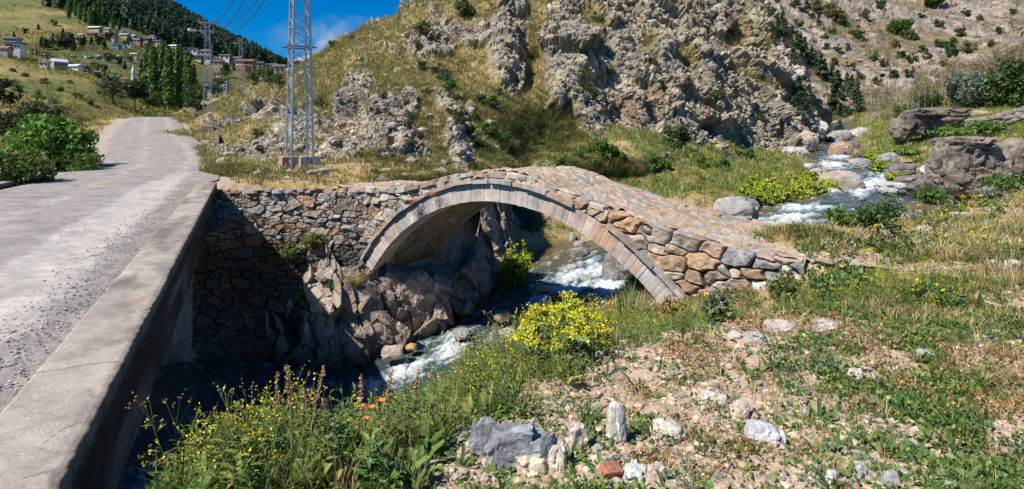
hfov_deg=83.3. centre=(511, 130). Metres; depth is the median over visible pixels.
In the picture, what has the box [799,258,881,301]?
plant
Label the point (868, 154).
flowering bush
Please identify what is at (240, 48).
lattice pylon
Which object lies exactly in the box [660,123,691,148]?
shrub
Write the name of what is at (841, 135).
boulder
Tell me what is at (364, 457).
bank leaves
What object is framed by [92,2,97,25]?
tall tree
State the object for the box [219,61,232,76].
tree
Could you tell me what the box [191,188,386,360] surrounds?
retaining wall
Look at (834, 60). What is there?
shrub
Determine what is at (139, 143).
road
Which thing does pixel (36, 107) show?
bush
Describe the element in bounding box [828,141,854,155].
boulder
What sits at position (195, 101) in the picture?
tree
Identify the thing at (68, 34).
village tree
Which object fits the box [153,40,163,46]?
house
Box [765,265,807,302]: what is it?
plant
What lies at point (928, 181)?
boulder
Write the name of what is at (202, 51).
house
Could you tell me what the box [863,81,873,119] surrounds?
sapling
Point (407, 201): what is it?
grass tuft
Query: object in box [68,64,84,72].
shed
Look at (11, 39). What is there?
house
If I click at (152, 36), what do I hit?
house
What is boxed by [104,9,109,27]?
tall tree
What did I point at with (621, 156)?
shrub
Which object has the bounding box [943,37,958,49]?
shrub
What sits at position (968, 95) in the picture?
bush
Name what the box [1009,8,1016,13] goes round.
shrub
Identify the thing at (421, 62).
shrub
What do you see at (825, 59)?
conifer tree
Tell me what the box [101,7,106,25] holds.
tall tree
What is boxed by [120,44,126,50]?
house
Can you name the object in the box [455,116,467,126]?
shrub
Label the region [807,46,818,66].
conifer tree
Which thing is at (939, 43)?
shrub
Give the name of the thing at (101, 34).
house
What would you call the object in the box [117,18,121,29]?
tall tree
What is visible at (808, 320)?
green grass
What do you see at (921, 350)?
stone
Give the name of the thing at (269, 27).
sky
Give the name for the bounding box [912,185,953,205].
bush
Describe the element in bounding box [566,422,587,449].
stone
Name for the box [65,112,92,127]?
bush
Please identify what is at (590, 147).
shrub
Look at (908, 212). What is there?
plant
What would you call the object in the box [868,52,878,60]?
shrub
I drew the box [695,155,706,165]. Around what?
shrub
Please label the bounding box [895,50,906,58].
shrub
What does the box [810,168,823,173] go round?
boulder
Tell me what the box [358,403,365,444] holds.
poppy
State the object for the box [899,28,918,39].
shrub
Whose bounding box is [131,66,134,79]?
minaret
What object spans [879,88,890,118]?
sapling
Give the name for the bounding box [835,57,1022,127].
spur grass
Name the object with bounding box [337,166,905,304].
stone bridge
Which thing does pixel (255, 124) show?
meadow dry grass
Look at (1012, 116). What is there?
dry stone wall
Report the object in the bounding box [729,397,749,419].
stone
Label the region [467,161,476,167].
shrub
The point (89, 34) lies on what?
shed
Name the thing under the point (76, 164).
bush
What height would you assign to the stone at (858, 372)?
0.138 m
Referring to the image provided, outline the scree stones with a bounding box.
[190,33,502,219]
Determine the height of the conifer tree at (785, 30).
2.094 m
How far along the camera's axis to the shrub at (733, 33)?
53.22 m
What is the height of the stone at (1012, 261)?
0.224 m
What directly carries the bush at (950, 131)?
on the ground at (182, 339)
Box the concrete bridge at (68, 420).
[0,181,216,488]
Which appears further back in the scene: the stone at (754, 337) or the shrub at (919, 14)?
the shrub at (919, 14)
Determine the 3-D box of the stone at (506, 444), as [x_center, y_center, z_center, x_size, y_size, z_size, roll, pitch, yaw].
[0.055,1.722,3.049,0.406,0.397,0.208,0,14,-6]
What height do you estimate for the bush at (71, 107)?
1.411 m
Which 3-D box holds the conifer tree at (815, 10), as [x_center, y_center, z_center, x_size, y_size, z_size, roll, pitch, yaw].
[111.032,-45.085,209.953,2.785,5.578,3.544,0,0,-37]
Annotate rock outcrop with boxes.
[261,202,521,371]
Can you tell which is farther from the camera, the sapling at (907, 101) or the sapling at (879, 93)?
the sapling at (879, 93)
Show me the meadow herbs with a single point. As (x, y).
(884, 243)
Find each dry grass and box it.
[76,83,1023,311]
[166,200,1023,488]
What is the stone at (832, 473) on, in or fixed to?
on the ground at (182, 339)
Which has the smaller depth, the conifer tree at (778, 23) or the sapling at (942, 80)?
the sapling at (942, 80)
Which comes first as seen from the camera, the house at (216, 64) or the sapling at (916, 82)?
the sapling at (916, 82)
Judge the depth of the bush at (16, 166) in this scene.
16.75 m
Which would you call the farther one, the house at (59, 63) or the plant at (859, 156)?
the house at (59, 63)
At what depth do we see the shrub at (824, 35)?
187.00 m
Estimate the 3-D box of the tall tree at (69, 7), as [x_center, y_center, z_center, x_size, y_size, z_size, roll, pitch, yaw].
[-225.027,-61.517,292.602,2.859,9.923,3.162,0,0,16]
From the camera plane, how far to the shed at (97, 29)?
261.32 m
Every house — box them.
[2,37,23,45]
[3,42,27,58]
[49,58,68,70]
[99,33,107,39]
[103,28,112,32]
[109,36,118,43]
[112,44,119,49]
[116,30,123,35]
[119,33,130,39]
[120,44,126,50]
[130,53,138,59]
[133,38,141,46]
[143,38,153,42]
[148,35,156,39]
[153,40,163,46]
[187,48,199,54]
[192,55,215,64]
[200,49,213,54]
[211,73,223,94]
[213,60,224,68]
[218,54,231,63]
[219,78,229,96]
[230,56,241,64]
[235,59,256,69]
[255,61,265,70]
[273,64,285,72]
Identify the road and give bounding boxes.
[0,116,220,413]
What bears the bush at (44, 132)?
on the ground at (182, 339)
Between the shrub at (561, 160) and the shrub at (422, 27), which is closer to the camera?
the shrub at (561, 160)
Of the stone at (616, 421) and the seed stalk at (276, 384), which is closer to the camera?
the seed stalk at (276, 384)
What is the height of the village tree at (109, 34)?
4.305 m
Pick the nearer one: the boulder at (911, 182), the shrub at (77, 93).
the boulder at (911, 182)
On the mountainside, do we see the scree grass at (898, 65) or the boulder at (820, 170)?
the scree grass at (898, 65)
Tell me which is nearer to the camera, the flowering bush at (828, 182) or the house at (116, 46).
the flowering bush at (828, 182)
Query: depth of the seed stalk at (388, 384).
3.21 m
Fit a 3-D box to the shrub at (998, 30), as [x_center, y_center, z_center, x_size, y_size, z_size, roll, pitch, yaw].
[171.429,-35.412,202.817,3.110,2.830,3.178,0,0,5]
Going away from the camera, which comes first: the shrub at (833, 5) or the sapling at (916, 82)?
the sapling at (916, 82)
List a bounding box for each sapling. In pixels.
[860,86,872,113]
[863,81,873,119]
[866,85,879,121]
[871,87,879,118]
[872,90,885,113]
[873,81,885,118]
[876,88,887,119]
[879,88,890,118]
[883,91,895,110]
[887,78,898,113]
[890,91,899,114]
[897,86,907,111]
[901,87,914,108]
[908,89,916,105]
[912,71,924,97]
[912,74,923,107]
[915,86,925,107]
[917,74,929,98]
[920,65,932,93]
[926,63,938,87]
[926,81,936,104]
[934,66,947,93]
[937,77,947,106]
[943,67,955,101]
[944,58,957,76]
[950,63,963,78]
[956,63,968,88]
[967,58,983,75]
[985,46,1000,70]
[986,57,996,74]
[990,52,1003,71]
[997,48,1010,67]
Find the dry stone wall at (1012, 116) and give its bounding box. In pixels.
[964,106,1023,126]
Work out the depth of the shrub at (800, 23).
187.86 m
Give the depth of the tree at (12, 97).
54.38 m
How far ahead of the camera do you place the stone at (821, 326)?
5.21 m
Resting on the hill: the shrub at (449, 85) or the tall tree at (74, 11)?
the shrub at (449, 85)
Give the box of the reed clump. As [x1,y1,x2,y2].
[598,273,664,321]
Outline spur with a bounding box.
[841,75,992,124]
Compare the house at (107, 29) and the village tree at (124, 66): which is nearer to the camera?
the village tree at (124, 66)
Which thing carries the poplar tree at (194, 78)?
on the mountain at (17, 18)
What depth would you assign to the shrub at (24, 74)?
71.92 m
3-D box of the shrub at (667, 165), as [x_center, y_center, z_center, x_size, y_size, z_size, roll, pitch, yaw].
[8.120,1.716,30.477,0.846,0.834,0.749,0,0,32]
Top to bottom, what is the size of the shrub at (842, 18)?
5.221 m
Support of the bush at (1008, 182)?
on the ground at (182, 339)
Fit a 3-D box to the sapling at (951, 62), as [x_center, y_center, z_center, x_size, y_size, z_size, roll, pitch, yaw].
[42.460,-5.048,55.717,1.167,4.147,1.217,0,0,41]
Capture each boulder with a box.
[570,246,588,257]
[602,253,631,281]
[714,196,760,220]
[782,146,808,156]
[796,130,818,150]
[803,163,816,167]
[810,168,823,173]
[814,120,828,139]
[818,170,864,189]
[826,130,852,140]
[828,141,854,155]
[828,187,840,191]
[846,141,858,146]
[847,158,871,168]
[850,127,870,137]
[873,181,906,195]
[876,152,899,162]
[883,162,917,174]
[888,118,909,141]
[893,175,925,191]
[917,107,972,123]
[918,165,926,174]
[921,132,937,137]
[923,170,938,188]
[995,137,1023,174]
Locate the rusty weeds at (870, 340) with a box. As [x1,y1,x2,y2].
[550,227,1023,480]
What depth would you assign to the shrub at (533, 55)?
42.70 m
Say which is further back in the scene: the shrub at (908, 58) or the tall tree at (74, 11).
the tall tree at (74, 11)
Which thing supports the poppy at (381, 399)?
on the ground at (182, 339)
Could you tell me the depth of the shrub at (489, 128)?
26.05 m
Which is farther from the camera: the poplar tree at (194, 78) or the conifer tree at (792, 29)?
the poplar tree at (194, 78)
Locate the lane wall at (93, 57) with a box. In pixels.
[69,55,125,58]
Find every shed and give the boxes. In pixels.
[0,46,14,57]
[38,61,50,68]
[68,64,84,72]
[86,26,103,32]
[87,32,97,38]
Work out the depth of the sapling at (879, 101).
57.17 m
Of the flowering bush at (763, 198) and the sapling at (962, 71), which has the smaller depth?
the flowering bush at (763, 198)
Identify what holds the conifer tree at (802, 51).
on the hill
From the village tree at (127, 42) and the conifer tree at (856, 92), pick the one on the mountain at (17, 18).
the village tree at (127, 42)
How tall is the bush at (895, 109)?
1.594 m
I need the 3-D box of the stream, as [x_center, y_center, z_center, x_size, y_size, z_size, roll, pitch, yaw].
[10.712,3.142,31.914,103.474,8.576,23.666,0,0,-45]
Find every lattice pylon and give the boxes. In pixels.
[188,18,216,132]
[234,37,243,84]
[278,0,320,168]
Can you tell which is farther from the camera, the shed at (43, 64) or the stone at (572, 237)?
the shed at (43, 64)
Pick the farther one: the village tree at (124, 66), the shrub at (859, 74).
the village tree at (124, 66)
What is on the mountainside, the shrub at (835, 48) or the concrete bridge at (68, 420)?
the shrub at (835, 48)
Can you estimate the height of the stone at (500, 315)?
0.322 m
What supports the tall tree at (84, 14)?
on the mountain at (17, 18)
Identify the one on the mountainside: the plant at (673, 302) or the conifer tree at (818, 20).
the conifer tree at (818, 20)
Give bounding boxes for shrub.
[10,84,24,90]
[20,72,28,76]
[31,90,41,97]
[39,77,50,83]
[55,86,63,91]
[71,92,83,97]
[85,99,93,103]
[250,127,262,135]
[313,95,323,104]
[328,40,337,46]
[378,91,387,97]
[404,119,411,125]
[405,137,413,146]
[412,19,432,34]
[413,39,422,45]
[416,59,426,69]
[429,62,444,72]
[436,68,451,79]
[442,80,456,92]
[445,104,457,113]
[452,110,463,120]
[454,0,476,16]
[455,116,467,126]
[465,124,476,135]
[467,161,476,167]
[470,134,478,144]
[473,88,503,110]
[475,140,489,152]
[480,122,498,138]
[499,130,512,145]
[500,110,509,120]
[528,49,538,60]
[539,140,548,147]
[553,157,565,166]
[571,45,582,52]
[572,150,584,159]
[584,81,602,97]
[585,142,595,153]
[588,158,601,170]
[590,11,604,22]
[593,139,618,158]
[605,64,616,73]
[611,148,626,160]
[645,154,664,171]
[650,57,657,64]
[658,156,671,169]
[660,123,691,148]
[684,74,691,85]
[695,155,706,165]
[712,86,726,98]
[712,156,730,169]
[729,30,737,36]
[734,144,754,158]
[756,113,765,119]
[766,7,776,15]
[788,0,801,6]
[795,19,804,26]
[809,0,826,10]
[819,33,828,38]
[821,42,831,49]
[822,1,842,16]
[827,27,836,33]
[828,57,838,64]
[829,10,849,24]
[832,43,842,51]
[845,61,856,68]
[848,25,864,37]
[855,71,865,78]
[857,8,870,17]
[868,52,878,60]
[871,76,882,82]
[874,0,886,8]
[879,58,889,65]
[885,19,902,31]
[887,70,898,77]
[888,18,914,35]
[890,39,900,46]
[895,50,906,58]
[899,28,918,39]
[903,67,915,75]
[904,53,917,61]
[917,10,927,17]
[917,44,928,52]
[922,52,933,59]
[923,0,945,7]
[933,19,945,26]
[933,39,943,45]
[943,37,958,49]
[945,48,956,56]
[954,27,966,36]
[959,40,978,51]
[960,7,970,14]
[975,14,983,19]
[987,39,996,46]
[993,26,1004,33]
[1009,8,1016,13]
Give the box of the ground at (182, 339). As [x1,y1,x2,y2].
[14,83,1023,488]
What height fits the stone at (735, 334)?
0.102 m
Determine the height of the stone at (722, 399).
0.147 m
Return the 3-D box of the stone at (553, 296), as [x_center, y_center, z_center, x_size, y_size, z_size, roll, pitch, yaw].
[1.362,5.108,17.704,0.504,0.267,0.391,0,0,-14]
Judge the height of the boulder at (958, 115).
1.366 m
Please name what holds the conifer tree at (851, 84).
on the mountainside
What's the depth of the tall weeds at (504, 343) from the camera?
4.00 m
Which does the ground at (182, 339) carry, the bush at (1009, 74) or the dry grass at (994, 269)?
the dry grass at (994, 269)
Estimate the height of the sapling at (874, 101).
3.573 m
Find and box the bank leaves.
[157,320,583,488]
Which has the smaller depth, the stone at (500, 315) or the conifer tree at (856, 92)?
the stone at (500, 315)
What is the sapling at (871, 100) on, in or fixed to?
on the ground at (182, 339)
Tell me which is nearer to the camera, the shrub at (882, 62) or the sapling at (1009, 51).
the sapling at (1009, 51)
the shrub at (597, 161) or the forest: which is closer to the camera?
the shrub at (597, 161)
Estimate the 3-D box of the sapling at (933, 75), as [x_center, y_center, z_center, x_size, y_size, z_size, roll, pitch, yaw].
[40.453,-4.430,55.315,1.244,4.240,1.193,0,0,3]
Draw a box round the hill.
[169,0,835,217]
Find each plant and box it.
[276,239,301,259]
[295,286,311,307]
[300,230,327,250]
[325,279,333,289]
[653,293,686,319]
[698,287,734,323]
[721,150,734,157]
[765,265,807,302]
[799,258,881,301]
[851,154,863,158]
[893,208,929,222]
[904,275,968,309]
[973,185,1004,199]
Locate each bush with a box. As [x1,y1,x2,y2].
[0,110,26,134]
[0,112,104,171]
[0,144,58,184]
[14,95,70,123]
[55,103,76,115]
[61,151,104,171]
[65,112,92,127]
[494,271,517,291]
[496,240,533,284]
[508,290,616,362]
[734,184,756,199]
[744,174,766,191]
[754,183,775,206]
[763,173,781,187]
[763,185,795,202]
[780,170,805,184]
[787,181,812,198]
[800,170,819,183]
[803,180,830,194]
[817,178,841,188]
[824,204,853,226]
[848,192,907,238]
[852,149,876,161]
[868,156,892,172]
[869,122,883,129]
[873,150,883,158]
[883,171,906,180]
[891,103,912,117]
[891,146,926,156]
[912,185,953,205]
[913,85,945,107]
[927,123,978,136]
[945,70,998,107]
[960,119,1008,134]
[969,60,999,75]
[978,57,1023,105]
[980,170,1023,192]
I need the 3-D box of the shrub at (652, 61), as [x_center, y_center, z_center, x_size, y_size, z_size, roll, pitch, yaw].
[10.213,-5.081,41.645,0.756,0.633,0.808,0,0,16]
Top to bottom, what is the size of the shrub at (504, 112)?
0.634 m
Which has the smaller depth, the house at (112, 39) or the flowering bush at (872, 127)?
the flowering bush at (872, 127)
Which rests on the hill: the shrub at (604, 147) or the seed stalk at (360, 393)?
the shrub at (604, 147)
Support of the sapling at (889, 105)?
on the ground at (182, 339)
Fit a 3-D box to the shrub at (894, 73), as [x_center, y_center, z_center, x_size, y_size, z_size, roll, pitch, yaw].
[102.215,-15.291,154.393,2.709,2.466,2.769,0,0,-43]
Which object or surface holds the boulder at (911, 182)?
on the ground at (182, 339)
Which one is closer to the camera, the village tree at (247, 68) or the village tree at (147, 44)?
the village tree at (147, 44)
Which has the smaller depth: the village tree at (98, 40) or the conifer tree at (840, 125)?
the conifer tree at (840, 125)
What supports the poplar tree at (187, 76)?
on the mountain at (17, 18)
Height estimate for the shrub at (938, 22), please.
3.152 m
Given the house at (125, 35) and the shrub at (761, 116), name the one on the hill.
the shrub at (761, 116)
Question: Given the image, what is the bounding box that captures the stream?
[118,122,961,488]
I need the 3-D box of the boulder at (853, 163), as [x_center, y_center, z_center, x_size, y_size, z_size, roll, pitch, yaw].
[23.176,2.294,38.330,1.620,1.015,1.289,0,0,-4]
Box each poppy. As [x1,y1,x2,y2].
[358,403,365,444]
[363,415,369,444]
[367,404,374,435]
[377,398,384,447]
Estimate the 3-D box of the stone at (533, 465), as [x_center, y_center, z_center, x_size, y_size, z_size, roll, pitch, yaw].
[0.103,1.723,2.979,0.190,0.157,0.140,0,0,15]
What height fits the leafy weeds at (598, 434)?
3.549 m
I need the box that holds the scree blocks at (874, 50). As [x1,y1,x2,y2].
[776,1,1023,119]
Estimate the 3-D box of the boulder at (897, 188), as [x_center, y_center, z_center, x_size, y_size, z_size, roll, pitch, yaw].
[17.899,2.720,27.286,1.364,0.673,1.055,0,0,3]
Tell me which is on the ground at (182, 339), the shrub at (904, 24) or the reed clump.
the reed clump
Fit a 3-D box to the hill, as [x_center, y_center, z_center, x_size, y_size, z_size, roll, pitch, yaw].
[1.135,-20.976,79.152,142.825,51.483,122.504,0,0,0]
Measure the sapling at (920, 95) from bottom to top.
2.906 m
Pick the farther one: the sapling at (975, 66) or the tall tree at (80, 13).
the tall tree at (80, 13)
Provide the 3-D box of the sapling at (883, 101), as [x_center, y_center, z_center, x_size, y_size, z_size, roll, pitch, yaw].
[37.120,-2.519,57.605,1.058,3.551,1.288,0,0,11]
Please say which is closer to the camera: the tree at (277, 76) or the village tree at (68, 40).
the tree at (277, 76)
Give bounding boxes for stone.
[381,344,403,359]
[405,343,416,350]
[452,327,470,339]
[468,416,496,455]
[484,416,556,469]
[493,310,511,321]
[515,455,548,477]
[547,439,569,470]
[548,293,563,301]
[565,263,578,270]
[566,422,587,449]
[569,232,575,241]
[573,240,584,245]
[581,236,588,240]
[590,350,602,361]
[605,401,626,442]
[622,459,646,486]
[646,461,666,488]
[649,417,685,442]
[700,390,716,401]
[713,393,727,409]
[727,330,741,338]
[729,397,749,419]
[743,331,769,343]
[744,419,786,447]
[763,319,797,333]
[809,319,840,332]
[825,469,837,484]
[847,367,863,380]
[853,463,867,479]
[881,469,900,488]
[914,348,934,360]
[916,226,933,230]
[950,212,967,215]
[1004,259,1021,269]
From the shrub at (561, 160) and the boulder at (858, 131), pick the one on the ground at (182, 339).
the shrub at (561, 160)
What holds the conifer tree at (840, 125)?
on the ground at (182, 339)
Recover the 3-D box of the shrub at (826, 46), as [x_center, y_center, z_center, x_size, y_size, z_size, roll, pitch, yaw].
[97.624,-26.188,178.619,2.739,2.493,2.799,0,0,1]
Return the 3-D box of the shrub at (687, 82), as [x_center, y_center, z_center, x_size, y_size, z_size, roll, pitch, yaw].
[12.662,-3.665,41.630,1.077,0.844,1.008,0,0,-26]
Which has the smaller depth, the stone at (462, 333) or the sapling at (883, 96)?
the stone at (462, 333)
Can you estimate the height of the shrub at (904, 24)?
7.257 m
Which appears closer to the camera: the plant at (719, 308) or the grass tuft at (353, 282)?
the plant at (719, 308)
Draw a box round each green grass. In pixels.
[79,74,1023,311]
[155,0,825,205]
[172,221,1023,488]
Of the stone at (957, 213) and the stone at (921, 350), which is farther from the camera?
the stone at (957, 213)
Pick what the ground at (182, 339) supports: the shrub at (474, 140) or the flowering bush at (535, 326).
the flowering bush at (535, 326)
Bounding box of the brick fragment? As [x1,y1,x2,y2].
[598,460,623,478]
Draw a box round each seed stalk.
[273,371,279,460]
[284,365,291,456]
[299,388,309,458]
[308,365,325,458]
[321,398,329,430]
[357,374,363,444]
[379,366,394,436]
[410,369,420,434]
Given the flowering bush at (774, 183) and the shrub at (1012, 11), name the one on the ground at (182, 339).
the flowering bush at (774, 183)
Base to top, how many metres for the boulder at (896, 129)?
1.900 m
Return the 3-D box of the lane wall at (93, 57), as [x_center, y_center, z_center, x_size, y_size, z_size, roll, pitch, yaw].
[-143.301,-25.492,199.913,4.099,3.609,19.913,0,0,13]
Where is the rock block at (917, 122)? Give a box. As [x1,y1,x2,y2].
[897,109,951,136]
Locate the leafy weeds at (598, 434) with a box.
[149,225,1023,488]
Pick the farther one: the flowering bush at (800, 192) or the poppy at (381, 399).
the flowering bush at (800, 192)
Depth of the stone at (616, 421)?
3.20 m
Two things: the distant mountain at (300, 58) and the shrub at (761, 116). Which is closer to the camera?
the shrub at (761, 116)
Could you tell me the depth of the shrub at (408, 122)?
25.57 m
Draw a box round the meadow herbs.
[552,121,1023,310]
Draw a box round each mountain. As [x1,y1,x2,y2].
[0,0,269,109]
[295,52,317,60]
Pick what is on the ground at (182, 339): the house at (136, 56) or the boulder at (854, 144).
the boulder at (854, 144)
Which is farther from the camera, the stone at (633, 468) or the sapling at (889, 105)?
the sapling at (889, 105)
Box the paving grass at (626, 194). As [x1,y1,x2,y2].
[378,164,868,258]
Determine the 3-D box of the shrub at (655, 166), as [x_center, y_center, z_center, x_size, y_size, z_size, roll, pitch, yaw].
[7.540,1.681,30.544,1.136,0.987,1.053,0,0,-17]
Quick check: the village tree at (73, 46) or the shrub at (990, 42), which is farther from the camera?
the village tree at (73, 46)
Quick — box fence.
[32,48,94,74]
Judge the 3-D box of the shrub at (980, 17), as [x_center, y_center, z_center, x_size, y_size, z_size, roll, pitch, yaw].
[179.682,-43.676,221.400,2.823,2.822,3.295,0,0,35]
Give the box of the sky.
[171,0,408,59]
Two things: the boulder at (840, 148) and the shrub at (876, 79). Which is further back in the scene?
the shrub at (876, 79)
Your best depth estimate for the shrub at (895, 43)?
191.00 m
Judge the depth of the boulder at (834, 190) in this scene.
28.36 m
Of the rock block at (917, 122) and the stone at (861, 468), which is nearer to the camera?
the stone at (861, 468)
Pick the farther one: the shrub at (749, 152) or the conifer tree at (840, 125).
the conifer tree at (840, 125)
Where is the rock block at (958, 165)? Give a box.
[924,136,1013,197]
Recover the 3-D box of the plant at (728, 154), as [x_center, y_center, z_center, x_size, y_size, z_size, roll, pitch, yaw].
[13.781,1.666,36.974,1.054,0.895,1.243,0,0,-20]
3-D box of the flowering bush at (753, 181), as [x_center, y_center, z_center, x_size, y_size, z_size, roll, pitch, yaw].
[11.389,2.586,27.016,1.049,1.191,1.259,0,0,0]
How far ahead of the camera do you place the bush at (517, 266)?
19.20 m
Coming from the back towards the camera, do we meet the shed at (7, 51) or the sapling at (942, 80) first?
the shed at (7, 51)
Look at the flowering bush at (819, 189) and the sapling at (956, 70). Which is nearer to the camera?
the flowering bush at (819, 189)
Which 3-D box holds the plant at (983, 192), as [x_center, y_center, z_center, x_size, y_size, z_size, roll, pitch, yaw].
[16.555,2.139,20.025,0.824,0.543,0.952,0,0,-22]
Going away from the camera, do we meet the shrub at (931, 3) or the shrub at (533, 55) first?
the shrub at (533, 55)
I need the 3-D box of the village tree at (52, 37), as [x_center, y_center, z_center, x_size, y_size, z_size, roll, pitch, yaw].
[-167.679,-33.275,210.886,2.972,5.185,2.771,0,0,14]
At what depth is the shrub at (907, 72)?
151.39 m
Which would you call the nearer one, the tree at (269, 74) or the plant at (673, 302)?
the plant at (673, 302)
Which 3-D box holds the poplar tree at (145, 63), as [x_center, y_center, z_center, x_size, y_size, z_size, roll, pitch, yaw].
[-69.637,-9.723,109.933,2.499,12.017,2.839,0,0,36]
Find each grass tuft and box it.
[331,272,375,287]
[390,198,423,204]
[423,191,436,196]
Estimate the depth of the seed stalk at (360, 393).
3.17 m
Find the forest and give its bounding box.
[41,0,298,67]
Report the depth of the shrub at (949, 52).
176.30 m
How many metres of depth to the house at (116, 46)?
235.24 m
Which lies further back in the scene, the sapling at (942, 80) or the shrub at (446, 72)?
the sapling at (942, 80)
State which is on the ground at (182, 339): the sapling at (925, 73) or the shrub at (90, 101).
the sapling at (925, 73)
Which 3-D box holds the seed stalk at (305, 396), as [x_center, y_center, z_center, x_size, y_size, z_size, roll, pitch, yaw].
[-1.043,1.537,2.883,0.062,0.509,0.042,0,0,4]
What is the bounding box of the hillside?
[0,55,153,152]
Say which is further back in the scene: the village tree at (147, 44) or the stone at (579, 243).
the village tree at (147, 44)
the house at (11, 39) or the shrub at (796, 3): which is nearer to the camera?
the house at (11, 39)
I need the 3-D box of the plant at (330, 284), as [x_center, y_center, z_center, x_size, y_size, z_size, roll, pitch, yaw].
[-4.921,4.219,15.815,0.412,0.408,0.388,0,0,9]
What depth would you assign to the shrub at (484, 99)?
29.50 m
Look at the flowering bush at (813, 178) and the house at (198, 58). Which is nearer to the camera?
the flowering bush at (813, 178)
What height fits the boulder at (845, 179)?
1.502 m
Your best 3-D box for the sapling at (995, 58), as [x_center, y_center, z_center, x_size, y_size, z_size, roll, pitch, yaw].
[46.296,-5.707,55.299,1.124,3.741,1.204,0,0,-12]
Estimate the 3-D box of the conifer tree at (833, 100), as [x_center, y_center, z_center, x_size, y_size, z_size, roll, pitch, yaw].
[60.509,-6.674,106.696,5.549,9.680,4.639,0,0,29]
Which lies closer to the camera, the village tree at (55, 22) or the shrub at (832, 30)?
the shrub at (832, 30)
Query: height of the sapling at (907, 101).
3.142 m
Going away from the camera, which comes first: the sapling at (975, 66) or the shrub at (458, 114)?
the shrub at (458, 114)
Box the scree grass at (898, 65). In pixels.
[770,0,1023,121]
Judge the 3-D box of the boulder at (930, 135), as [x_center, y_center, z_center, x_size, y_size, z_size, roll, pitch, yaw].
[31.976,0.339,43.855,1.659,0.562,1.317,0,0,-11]
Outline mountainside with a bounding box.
[771,0,1023,111]
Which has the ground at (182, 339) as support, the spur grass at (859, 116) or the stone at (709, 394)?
the stone at (709, 394)
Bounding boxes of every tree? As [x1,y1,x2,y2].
[0,78,23,106]
[41,38,53,49]
[50,19,58,25]
[50,34,56,44]
[53,39,63,47]
[54,31,73,46]
[64,37,74,47]
[66,0,72,17]
[70,39,76,50]
[72,0,77,16]
[75,36,87,46]
[77,2,82,19]
[82,6,87,22]
[86,6,93,25]
[90,62,99,69]
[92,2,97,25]
[93,35,105,45]
[94,1,103,25]
[95,72,123,103]
[100,64,107,71]
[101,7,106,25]
[101,38,108,49]
[103,52,114,61]
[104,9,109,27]
[104,32,112,40]
[110,15,115,28]
[114,56,122,65]
[116,78,152,114]
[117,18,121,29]
[119,40,129,47]
[122,60,126,69]
[125,56,133,60]
[136,58,144,103]
[137,90,160,110]
[140,49,150,103]
[143,43,156,49]
[146,44,160,107]
[156,46,161,107]
[157,41,165,110]
[159,45,175,111]
[170,48,176,111]
[173,44,184,111]
[180,50,193,107]
[183,83,209,110]
[191,63,198,94]
[208,77,224,97]
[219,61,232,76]
[244,65,253,72]
[245,65,264,83]
[260,67,275,84]
[272,73,286,86]
[774,13,783,32]
[778,20,792,37]
[780,9,790,24]
[786,43,798,60]
[788,29,804,48]
[788,75,818,113]
[789,24,794,45]
[795,33,806,54]
[802,0,811,12]
[803,36,811,59]
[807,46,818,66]
[812,50,818,69]
[813,0,819,13]
[813,53,827,74]
[815,12,822,23]
[822,58,830,77]
[825,69,853,117]
[826,63,834,82]
[834,120,844,130]
[839,72,850,90]
[845,74,855,97]
[850,78,865,105]
[853,94,869,112]
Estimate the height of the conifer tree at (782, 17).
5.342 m
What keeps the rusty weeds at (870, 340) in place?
on the ground at (182, 339)
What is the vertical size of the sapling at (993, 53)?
4.524 m
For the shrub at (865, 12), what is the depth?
213.05 m
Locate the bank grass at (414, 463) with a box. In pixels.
[135,266,990,488]
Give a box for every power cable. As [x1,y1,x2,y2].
[201,0,233,22]
[202,0,244,32]
[212,0,264,33]
[214,0,257,23]
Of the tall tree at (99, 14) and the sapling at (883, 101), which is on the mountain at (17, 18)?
the tall tree at (99, 14)
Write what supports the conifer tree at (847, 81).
on the mountainside
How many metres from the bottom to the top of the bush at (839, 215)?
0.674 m
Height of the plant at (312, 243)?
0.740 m
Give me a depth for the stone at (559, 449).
2.94 m
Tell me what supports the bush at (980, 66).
on the spur
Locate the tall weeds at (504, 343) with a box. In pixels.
[125,240,1013,488]
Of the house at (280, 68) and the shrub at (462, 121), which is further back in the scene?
the house at (280, 68)
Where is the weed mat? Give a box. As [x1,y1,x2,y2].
[139,222,1023,488]
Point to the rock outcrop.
(364, 323)
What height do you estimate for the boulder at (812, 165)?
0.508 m

